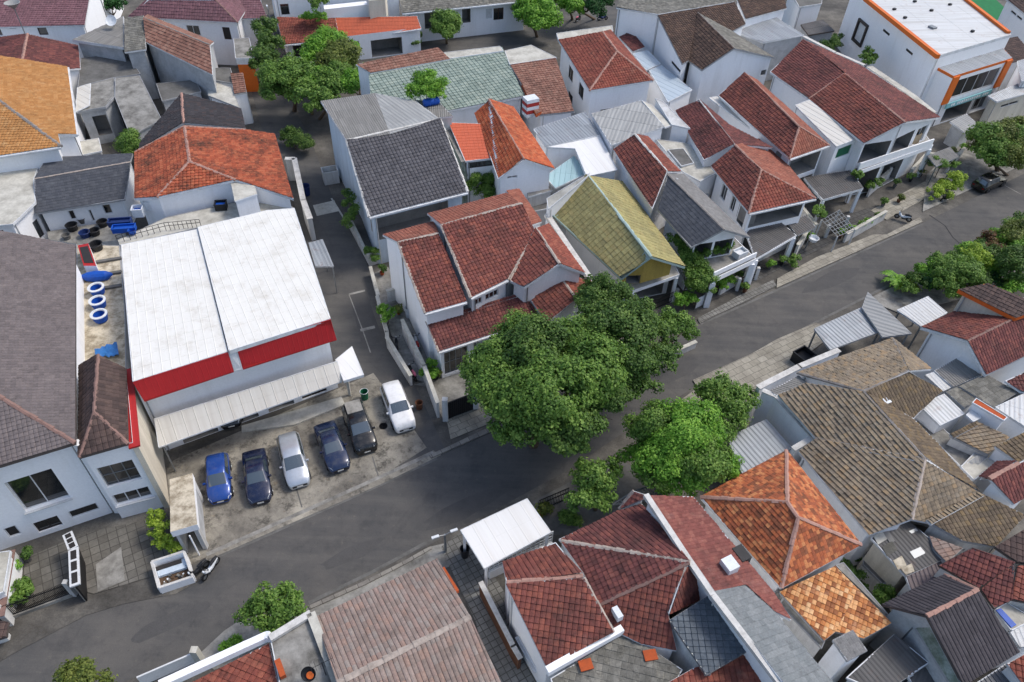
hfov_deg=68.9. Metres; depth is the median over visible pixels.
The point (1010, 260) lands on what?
tree
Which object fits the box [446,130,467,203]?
boundary wall
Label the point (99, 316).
wash tub
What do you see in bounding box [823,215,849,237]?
fence
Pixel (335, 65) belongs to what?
tree
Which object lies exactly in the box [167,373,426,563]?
parking forecourt
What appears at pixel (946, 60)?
building
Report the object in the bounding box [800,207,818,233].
boundary wall
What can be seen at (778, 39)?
annex
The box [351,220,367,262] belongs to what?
boundary wall
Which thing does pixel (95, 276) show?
boat tub
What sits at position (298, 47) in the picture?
window
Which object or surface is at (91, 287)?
wash tub
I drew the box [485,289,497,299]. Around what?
window
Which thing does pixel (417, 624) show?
house
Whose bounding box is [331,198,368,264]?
alley kerb
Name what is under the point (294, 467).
parked car
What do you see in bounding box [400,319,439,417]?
boundary wall
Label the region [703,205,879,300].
driveway
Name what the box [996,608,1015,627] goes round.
tarpaulin
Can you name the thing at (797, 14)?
annex
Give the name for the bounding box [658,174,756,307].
house
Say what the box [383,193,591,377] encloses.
house
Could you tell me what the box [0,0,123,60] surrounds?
house
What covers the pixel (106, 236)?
platform
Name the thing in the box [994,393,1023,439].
annex
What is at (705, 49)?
house
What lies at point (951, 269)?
tree
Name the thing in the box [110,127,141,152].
shrub
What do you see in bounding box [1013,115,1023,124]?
tree
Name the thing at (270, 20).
street lamp
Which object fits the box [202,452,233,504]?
parked car
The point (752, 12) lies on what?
house
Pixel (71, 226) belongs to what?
bucket
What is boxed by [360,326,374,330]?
road seam
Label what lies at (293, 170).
boundary wall
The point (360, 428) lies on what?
parked car
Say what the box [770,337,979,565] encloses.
house
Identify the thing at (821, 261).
pavement
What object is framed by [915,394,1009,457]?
annex
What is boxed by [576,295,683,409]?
street tree
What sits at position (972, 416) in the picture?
annex
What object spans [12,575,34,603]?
shrub
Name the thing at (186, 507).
gate shelter
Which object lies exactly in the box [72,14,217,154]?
house
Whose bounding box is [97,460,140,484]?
window
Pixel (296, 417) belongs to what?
shop step
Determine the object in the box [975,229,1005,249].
shrub
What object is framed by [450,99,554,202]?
house
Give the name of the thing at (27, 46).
house
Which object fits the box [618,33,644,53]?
annex
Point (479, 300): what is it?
window
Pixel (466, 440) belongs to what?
kerb strip
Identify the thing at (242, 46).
annex
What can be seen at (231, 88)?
annex
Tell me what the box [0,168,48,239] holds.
house
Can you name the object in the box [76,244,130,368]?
flat roof
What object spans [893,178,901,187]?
potted plant
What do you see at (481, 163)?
window
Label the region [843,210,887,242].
boundary wall
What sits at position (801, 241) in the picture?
boundary wall
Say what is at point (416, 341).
motorbike
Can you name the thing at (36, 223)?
window
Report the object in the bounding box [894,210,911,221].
motorbike
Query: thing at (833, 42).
shrub
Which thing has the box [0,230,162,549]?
house
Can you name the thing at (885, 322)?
carport
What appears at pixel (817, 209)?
shrub
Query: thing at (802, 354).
rubbish skip
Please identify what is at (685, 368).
road patch
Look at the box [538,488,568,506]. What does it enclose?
fence
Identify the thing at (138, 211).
air box
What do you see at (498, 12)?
window
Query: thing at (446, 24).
tree
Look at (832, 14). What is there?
ground
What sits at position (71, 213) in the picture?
window
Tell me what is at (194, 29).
window
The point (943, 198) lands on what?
motorbike
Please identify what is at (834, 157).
house
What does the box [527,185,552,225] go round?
annex
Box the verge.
[202,543,449,669]
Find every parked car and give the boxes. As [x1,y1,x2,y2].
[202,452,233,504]
[221,418,242,429]
[241,448,272,505]
[276,431,311,489]
[313,420,350,473]
[341,399,377,455]
[380,380,415,433]
[971,171,1006,193]
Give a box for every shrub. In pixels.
[8,584,15,605]
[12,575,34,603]
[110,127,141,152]
[144,508,182,553]
[218,633,242,651]
[277,125,315,149]
[298,7,327,21]
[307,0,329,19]
[339,188,360,228]
[362,245,380,261]
[375,303,396,323]
[411,31,422,44]
[418,357,439,378]
[465,171,495,197]
[557,508,582,527]
[665,232,720,292]
[672,290,700,311]
[702,242,734,256]
[716,274,736,289]
[787,253,801,267]
[812,204,827,221]
[819,33,844,50]
[840,557,869,591]
[845,169,864,203]
[858,45,878,66]
[865,177,885,188]
[872,583,896,603]
[898,210,1023,297]
[918,262,1004,289]
[925,153,961,177]
[926,170,968,200]
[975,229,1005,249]
[997,271,1023,295]
[998,218,1023,244]
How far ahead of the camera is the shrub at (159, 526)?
49.42 m
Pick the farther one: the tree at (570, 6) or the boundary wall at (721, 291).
the tree at (570, 6)
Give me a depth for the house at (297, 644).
40.58 m
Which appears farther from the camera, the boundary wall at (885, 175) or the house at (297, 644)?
the boundary wall at (885, 175)
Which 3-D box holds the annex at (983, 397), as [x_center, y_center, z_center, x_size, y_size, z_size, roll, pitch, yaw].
[35.203,5.603,57.479,4.190,5.630,4.520,35,53,29]
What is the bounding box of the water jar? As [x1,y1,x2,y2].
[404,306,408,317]
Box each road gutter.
[209,458,437,560]
[308,538,436,603]
[699,223,922,324]
[803,277,902,327]
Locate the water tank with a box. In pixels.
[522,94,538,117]
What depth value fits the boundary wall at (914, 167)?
86.96 m
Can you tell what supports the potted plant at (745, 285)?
on the pavement at (745, 297)
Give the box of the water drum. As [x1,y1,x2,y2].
[422,97,439,106]
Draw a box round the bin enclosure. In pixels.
[150,550,195,593]
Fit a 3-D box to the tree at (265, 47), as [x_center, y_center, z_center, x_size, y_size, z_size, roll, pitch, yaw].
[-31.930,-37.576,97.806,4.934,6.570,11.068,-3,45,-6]
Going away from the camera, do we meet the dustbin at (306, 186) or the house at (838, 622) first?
the house at (838, 622)
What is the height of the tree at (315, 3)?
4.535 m
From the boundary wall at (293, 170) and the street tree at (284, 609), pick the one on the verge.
the street tree at (284, 609)
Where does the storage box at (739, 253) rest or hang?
on the house at (692, 214)
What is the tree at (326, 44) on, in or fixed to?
on the ground at (832, 14)
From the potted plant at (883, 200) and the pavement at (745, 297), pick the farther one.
the potted plant at (883, 200)
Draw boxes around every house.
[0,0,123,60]
[0,33,80,97]
[0,55,85,172]
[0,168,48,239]
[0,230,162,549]
[34,153,140,230]
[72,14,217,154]
[128,0,261,64]
[134,92,293,224]
[158,610,335,681]
[240,0,266,57]
[272,0,421,62]
[317,558,500,681]
[321,93,468,263]
[356,46,523,122]
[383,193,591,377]
[399,0,523,41]
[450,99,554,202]
[502,504,760,681]
[505,45,573,136]
[533,112,616,193]
[544,173,684,301]
[556,25,653,121]
[591,98,689,163]
[613,133,680,229]
[615,0,774,113]
[643,493,832,681]
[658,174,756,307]
[675,99,815,283]
[700,449,861,591]
[709,72,863,220]
[736,0,786,27]
[769,39,940,202]
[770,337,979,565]
[774,562,890,681]
[794,100,855,197]
[869,573,1019,681]
[911,311,1023,384]
[924,492,1023,562]
[934,547,1015,611]
[953,283,1023,320]
[975,433,1023,508]
[979,59,1023,123]
[992,530,1023,612]
[997,0,1023,43]
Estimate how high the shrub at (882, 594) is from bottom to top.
2.347 m
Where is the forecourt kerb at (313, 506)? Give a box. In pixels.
[206,451,432,555]
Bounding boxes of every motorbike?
[185,558,209,575]
[198,555,219,581]
[391,335,399,352]
[406,361,418,381]
[411,333,421,350]
[597,11,607,20]
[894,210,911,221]
[940,189,954,201]
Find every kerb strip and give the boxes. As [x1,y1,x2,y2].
[0,568,205,660]
[309,546,431,608]
[429,426,492,457]
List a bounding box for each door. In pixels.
[88,210,94,220]
[302,388,325,398]
[486,8,491,18]
[916,125,926,139]
[970,96,986,109]
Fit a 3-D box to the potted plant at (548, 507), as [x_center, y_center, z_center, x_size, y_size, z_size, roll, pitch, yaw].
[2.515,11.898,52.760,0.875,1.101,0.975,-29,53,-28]
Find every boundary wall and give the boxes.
[0,549,23,626]
[127,368,169,508]
[284,157,315,240]
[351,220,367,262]
[366,252,378,265]
[369,266,379,297]
[375,295,388,343]
[385,336,412,385]
[386,288,395,301]
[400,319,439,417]
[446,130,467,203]
[478,581,522,668]
[675,340,697,353]
[718,276,737,294]
[747,348,840,422]
[749,388,813,463]
[758,234,802,261]
[794,231,809,254]
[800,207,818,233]
[802,36,865,66]
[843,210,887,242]
[866,169,891,196]
[867,66,936,112]
[908,152,933,178]
[945,147,965,172]
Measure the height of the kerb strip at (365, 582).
0.140 m
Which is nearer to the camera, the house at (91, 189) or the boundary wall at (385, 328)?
the boundary wall at (385, 328)
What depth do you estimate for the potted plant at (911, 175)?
85.75 m
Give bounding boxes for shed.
[0,621,10,643]
[846,634,934,681]
[856,521,941,610]
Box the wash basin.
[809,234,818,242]
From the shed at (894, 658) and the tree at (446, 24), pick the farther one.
the tree at (446, 24)
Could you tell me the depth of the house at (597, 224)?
67.63 m
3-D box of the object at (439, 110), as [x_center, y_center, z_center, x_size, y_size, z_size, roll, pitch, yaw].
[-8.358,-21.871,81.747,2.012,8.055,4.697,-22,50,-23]
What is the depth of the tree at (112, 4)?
105.84 m
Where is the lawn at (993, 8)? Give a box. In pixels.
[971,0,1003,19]
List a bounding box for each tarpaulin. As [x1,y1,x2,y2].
[94,342,118,356]
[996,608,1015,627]
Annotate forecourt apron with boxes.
[206,450,439,559]
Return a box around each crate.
[106,216,132,227]
[110,223,136,233]
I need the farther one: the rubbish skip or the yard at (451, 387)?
the rubbish skip
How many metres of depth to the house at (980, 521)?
48.05 m
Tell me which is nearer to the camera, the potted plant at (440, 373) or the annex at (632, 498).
the annex at (632, 498)
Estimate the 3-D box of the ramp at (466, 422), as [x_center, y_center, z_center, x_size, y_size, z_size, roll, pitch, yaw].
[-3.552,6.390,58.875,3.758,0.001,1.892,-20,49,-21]
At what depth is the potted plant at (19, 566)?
48.24 m
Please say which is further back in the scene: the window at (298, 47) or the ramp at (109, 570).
the window at (298, 47)
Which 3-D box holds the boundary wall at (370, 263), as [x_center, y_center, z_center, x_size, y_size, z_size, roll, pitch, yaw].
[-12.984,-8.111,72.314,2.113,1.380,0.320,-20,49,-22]
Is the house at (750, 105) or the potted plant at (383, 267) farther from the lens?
the house at (750, 105)
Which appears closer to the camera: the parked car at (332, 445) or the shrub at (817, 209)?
the parked car at (332, 445)
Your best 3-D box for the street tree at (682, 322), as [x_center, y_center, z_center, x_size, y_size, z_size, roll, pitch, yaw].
[13.232,-0.314,62.640,4.808,5.617,3.148,3,45,0]
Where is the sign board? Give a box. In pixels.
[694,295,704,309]
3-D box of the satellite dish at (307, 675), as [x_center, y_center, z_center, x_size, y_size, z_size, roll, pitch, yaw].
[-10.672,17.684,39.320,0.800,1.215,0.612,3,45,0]
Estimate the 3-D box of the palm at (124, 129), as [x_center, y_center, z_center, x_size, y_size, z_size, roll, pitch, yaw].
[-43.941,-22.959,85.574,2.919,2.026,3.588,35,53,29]
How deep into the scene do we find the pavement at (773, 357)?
64.72 m
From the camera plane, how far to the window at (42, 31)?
95.56 m
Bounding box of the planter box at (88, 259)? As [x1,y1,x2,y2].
[78,243,98,271]
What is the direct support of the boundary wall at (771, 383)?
on the ground at (832, 14)
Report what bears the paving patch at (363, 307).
on the alley
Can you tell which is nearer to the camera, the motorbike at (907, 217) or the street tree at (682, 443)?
the street tree at (682, 443)
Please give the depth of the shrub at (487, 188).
76.21 m
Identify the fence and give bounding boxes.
[0,579,77,617]
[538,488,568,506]
[653,288,678,307]
[735,266,760,290]
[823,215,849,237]
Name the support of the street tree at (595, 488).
on the yard at (628, 482)
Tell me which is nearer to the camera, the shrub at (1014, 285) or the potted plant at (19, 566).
the potted plant at (19, 566)
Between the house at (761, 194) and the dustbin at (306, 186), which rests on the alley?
the dustbin at (306, 186)
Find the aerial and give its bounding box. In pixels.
[309,654,334,674]
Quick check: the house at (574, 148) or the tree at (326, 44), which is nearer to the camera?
the house at (574, 148)
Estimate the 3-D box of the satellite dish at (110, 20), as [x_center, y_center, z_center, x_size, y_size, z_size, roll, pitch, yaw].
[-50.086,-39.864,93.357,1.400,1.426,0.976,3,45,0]
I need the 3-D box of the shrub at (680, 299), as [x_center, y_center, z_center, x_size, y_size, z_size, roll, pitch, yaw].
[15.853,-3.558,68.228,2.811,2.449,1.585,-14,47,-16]
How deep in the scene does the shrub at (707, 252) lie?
68.64 m
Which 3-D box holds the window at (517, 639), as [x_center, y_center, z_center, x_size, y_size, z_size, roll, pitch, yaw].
[0.881,18.626,44.637,0.320,0.468,2.393,-20,49,-21]
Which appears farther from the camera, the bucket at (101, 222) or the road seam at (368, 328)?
the bucket at (101, 222)
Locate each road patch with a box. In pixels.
[131,601,209,642]
[423,489,506,529]
[650,360,698,382]
[802,268,859,292]
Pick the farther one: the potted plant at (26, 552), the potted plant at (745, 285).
the potted plant at (745, 285)
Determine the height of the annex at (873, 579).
3.847 m
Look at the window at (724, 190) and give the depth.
75.73 m
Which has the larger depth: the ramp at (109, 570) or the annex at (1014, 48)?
the annex at (1014, 48)
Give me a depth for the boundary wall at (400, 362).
62.24 m
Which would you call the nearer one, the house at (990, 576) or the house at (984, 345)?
the house at (990, 576)
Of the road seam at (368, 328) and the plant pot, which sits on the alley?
the plant pot
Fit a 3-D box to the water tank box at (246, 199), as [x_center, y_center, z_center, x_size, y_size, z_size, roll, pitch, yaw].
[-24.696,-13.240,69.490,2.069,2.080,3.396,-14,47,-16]
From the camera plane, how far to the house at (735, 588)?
42.68 m
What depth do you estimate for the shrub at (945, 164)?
84.96 m
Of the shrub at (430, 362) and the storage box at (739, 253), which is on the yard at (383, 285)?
the shrub at (430, 362)
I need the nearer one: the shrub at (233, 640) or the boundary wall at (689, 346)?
the shrub at (233, 640)
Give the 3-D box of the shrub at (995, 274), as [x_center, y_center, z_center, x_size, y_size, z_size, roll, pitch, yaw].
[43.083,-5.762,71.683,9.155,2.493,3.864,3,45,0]
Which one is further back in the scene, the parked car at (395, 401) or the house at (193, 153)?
the house at (193, 153)
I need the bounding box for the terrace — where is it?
[115,202,292,246]
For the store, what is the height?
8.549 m
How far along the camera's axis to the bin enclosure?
48.56 m
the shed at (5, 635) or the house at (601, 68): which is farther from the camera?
the house at (601, 68)
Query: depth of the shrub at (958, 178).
83.44 m
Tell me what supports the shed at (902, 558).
on the ground at (832, 14)
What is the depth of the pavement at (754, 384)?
62.33 m
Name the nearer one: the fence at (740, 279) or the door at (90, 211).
the fence at (740, 279)
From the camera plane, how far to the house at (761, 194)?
74.09 m
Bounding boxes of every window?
[6,469,72,514]
[33,219,44,237]
[33,516,62,530]
[37,27,48,34]
[68,210,76,218]
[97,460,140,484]
[102,204,112,213]
[113,486,154,508]
[186,25,200,35]
[222,27,231,38]
[279,4,289,14]
[293,45,302,56]
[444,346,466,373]
[468,160,491,167]
[476,297,481,304]
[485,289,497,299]
[493,8,502,19]
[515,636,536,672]
[569,67,572,81]
[579,83,583,99]
[720,184,727,200]
[730,196,735,211]
[835,144,851,158]
[951,67,1000,97]
[1000,100,1017,107]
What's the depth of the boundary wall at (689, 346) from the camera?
65.00 m
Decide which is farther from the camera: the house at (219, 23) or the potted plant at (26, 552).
the house at (219, 23)
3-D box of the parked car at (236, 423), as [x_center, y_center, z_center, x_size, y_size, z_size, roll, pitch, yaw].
[-22.352,4.845,58.653,2.080,1.522,4.570,-14,47,-16]
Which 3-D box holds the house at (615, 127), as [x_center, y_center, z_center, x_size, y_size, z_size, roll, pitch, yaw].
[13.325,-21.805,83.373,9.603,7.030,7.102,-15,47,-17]
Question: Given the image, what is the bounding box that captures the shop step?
[242,397,343,431]
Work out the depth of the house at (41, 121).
77.79 m
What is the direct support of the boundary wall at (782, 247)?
on the ground at (832, 14)
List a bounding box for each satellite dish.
[105,15,115,25]
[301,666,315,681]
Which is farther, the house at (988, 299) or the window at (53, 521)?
the house at (988, 299)
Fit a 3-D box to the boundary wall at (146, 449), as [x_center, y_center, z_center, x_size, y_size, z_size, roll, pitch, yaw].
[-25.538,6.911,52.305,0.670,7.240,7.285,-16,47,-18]
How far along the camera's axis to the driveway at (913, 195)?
83.13 m
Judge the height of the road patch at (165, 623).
0.001 m
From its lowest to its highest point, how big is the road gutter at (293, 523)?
0.001 m
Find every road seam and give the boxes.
[349,295,370,352]
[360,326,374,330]
[930,215,959,243]
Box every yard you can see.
[23,519,171,606]
[374,267,435,381]
[414,373,491,421]
[441,532,536,681]
[532,460,648,534]
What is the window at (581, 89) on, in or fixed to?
in the house at (601, 68)
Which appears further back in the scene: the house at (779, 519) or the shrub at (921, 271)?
the shrub at (921, 271)
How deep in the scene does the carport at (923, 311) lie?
65.03 m
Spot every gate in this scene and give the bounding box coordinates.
[62,531,87,601]
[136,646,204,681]
[442,395,478,421]
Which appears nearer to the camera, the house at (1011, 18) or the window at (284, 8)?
the window at (284, 8)
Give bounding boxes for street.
[374,0,618,58]
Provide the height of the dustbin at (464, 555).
0.970 m
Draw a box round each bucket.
[61,232,70,239]
[64,221,77,231]
[78,229,89,238]
[88,227,99,236]
[88,240,102,251]
[96,218,107,227]
[127,228,135,234]
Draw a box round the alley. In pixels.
[252,86,443,465]
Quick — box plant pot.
[415,399,422,409]
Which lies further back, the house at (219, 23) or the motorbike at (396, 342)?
the house at (219, 23)
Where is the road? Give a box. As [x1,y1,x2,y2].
[0,174,1023,681]
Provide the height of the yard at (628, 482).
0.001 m
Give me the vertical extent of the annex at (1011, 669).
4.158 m
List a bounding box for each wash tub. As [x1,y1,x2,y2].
[87,282,104,295]
[88,295,105,308]
[89,308,107,323]
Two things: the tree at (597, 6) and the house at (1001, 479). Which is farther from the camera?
the tree at (597, 6)
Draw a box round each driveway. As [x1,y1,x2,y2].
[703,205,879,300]
[871,181,925,219]
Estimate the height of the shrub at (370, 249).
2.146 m
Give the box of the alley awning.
[309,239,337,292]
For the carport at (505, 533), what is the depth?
48.66 m
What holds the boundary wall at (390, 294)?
on the yard at (383, 285)
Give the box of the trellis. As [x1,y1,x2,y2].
[815,210,855,251]
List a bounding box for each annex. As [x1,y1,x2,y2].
[0,550,22,605]
[208,68,253,124]
[233,38,258,91]
[506,188,541,227]
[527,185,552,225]
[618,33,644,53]
[618,490,643,509]
[632,50,691,111]
[656,139,715,197]
[741,17,803,80]
[782,0,821,31]
[800,19,833,42]
[856,549,964,592]
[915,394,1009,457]
[916,420,994,484]
[924,358,981,396]
[945,375,1017,433]
[949,410,987,464]
[978,603,1023,681]
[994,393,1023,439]
[995,36,1023,92]
[1004,373,1023,399]
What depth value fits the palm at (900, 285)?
71.56 m
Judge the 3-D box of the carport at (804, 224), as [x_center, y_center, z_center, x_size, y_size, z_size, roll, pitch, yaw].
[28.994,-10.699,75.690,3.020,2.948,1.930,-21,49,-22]
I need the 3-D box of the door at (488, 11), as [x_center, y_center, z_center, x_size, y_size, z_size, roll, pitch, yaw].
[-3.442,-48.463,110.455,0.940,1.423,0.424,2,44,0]
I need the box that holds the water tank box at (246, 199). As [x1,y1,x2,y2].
[231,181,260,215]
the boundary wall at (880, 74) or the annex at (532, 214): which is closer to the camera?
the annex at (532, 214)
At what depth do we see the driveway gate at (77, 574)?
47.53 m
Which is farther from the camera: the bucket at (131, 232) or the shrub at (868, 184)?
the shrub at (868, 184)
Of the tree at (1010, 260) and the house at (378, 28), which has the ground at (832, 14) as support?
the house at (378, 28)
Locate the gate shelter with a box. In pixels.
[170,473,208,555]
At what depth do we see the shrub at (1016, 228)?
75.10 m
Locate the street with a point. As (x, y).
(520, 37)
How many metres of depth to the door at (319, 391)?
60.30 m
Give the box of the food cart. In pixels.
[321,165,339,184]
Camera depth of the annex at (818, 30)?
110.30 m
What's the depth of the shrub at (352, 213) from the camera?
74.90 m
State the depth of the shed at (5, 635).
45.03 m
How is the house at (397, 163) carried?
on the ground at (832, 14)
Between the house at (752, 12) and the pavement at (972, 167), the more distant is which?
the house at (752, 12)
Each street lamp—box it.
[266,5,278,60]
[431,528,457,552]
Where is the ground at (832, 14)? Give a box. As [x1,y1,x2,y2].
[0,0,1023,681]
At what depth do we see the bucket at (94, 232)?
72.44 m
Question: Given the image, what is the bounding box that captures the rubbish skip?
[790,345,816,364]
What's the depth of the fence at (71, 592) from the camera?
46.78 m
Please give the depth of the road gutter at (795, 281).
73.44 m
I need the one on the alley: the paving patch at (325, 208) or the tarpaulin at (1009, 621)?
the paving patch at (325, 208)
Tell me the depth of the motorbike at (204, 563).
48.78 m
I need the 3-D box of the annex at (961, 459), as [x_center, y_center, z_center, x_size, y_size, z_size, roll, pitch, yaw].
[31.414,8.828,55.173,2.867,4.030,5.682,-25,51,-25]
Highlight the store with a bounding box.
[121,208,363,471]
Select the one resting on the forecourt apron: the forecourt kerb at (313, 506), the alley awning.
the forecourt kerb at (313, 506)
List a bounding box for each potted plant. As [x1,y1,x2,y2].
[15,558,22,569]
[19,545,33,562]
[378,264,386,275]
[392,303,403,314]
[430,368,441,379]
[534,500,547,516]
[542,502,554,514]
[733,270,744,276]
[740,282,749,292]
[766,258,776,269]
[779,254,788,265]
[838,228,845,237]
[880,196,889,206]
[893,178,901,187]
[897,193,905,202]
[906,172,917,181]
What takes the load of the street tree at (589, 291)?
on the ground at (832, 14)
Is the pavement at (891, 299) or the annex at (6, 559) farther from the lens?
the pavement at (891, 299)
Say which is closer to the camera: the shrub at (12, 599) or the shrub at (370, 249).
the shrub at (12, 599)
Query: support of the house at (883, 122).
on the ground at (832, 14)
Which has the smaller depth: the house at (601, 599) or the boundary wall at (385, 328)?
the house at (601, 599)
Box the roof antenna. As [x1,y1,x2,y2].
[3,0,25,33]
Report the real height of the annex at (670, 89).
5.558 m
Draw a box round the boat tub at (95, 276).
[82,271,112,281]
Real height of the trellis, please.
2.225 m
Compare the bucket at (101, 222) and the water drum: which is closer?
the bucket at (101, 222)
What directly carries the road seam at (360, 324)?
on the paving patch at (363, 307)
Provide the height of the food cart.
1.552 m
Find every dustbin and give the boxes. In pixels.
[302,183,309,195]
[360,388,367,400]
[460,544,469,558]
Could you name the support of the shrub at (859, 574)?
on the ground at (832, 14)
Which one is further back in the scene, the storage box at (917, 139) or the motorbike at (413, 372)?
the storage box at (917, 139)
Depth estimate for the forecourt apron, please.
53.22 m
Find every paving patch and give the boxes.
[313,201,337,215]
[350,290,382,348]
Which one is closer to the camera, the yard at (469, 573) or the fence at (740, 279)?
the yard at (469, 573)
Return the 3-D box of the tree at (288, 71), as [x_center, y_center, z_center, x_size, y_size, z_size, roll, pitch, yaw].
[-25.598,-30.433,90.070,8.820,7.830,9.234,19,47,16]
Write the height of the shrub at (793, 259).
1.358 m
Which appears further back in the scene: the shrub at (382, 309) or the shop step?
the shrub at (382, 309)
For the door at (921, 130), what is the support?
in the house at (883, 122)
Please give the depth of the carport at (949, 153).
85.19 m
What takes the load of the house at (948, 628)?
on the ground at (832, 14)
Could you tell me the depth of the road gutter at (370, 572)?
49.56 m
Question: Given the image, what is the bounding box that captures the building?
[836,0,1012,126]
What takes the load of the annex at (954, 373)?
on the ground at (832, 14)
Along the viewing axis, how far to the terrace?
68.35 m
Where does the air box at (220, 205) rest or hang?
on the terrace
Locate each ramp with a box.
[96,547,124,590]
[447,409,491,438]
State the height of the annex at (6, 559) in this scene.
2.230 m
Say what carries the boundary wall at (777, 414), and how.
on the ground at (832, 14)
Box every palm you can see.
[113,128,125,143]
[879,270,905,290]
[897,276,921,291]
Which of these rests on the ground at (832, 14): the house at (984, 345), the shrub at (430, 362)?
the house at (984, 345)
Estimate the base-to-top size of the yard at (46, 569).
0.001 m
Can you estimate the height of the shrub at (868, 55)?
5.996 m
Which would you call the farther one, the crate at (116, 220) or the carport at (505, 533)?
the crate at (116, 220)
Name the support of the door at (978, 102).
in the building
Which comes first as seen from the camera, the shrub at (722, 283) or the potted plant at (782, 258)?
the shrub at (722, 283)
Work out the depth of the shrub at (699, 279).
67.75 m
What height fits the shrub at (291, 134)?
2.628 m
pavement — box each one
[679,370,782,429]
[693,323,822,393]
[697,280,776,323]
[776,217,922,288]
[873,243,1022,313]
[922,141,1020,211]
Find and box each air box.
[130,204,145,217]
[143,201,151,210]
[213,199,227,210]
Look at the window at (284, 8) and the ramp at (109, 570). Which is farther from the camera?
the window at (284, 8)
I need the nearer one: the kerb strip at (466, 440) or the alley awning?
the kerb strip at (466, 440)
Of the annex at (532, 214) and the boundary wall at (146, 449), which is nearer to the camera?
the boundary wall at (146, 449)
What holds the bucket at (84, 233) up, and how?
on the platform
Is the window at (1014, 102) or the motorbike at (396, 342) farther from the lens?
the window at (1014, 102)
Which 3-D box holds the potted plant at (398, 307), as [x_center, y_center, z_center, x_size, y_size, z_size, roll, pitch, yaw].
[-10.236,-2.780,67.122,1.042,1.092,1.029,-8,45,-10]
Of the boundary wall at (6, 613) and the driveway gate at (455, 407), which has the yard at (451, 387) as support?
the driveway gate at (455, 407)
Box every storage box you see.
[731,246,748,259]
[912,133,922,143]
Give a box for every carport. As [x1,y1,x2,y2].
[460,498,553,587]
[726,419,791,473]
[787,215,815,254]
[808,307,878,350]
[861,292,911,344]
[884,296,946,349]
[918,147,958,185]
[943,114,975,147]
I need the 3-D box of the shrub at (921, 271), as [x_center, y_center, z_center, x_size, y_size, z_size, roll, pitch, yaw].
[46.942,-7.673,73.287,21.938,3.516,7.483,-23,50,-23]
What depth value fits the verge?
48.03 m
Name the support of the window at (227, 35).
in the house at (219, 23)
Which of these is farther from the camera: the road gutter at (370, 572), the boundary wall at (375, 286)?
the boundary wall at (375, 286)
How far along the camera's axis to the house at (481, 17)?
109.83 m
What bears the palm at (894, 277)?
on the ground at (832, 14)
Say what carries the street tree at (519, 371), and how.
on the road
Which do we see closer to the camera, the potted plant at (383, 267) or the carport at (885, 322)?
the carport at (885, 322)
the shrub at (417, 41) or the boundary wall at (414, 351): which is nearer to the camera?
the boundary wall at (414, 351)
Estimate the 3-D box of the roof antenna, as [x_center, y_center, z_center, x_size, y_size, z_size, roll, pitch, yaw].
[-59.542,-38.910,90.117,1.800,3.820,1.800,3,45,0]
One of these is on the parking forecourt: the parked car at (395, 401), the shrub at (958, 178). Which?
the parked car at (395, 401)
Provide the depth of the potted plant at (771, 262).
73.23 m
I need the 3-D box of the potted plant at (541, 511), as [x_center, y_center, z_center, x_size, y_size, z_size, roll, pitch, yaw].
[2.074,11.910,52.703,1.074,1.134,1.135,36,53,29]
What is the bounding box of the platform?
[47,224,125,247]
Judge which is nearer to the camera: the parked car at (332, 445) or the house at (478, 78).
the parked car at (332, 445)
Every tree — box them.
[51,654,117,681]
[103,0,128,15]
[232,580,308,632]
[245,15,285,69]
[253,50,323,111]
[258,50,357,114]
[296,23,363,65]
[302,64,349,119]
[337,62,363,94]
[403,68,450,100]
[429,8,462,43]
[457,306,631,457]
[510,0,565,36]
[553,0,614,19]
[554,0,584,19]
[563,455,623,514]
[571,270,641,311]
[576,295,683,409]
[614,396,744,496]
[656,305,700,343]
[689,370,762,436]
[931,252,986,298]
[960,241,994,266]
[963,117,1023,171]
[963,140,1019,175]
[993,243,1023,281]
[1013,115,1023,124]
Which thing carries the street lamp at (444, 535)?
on the verge

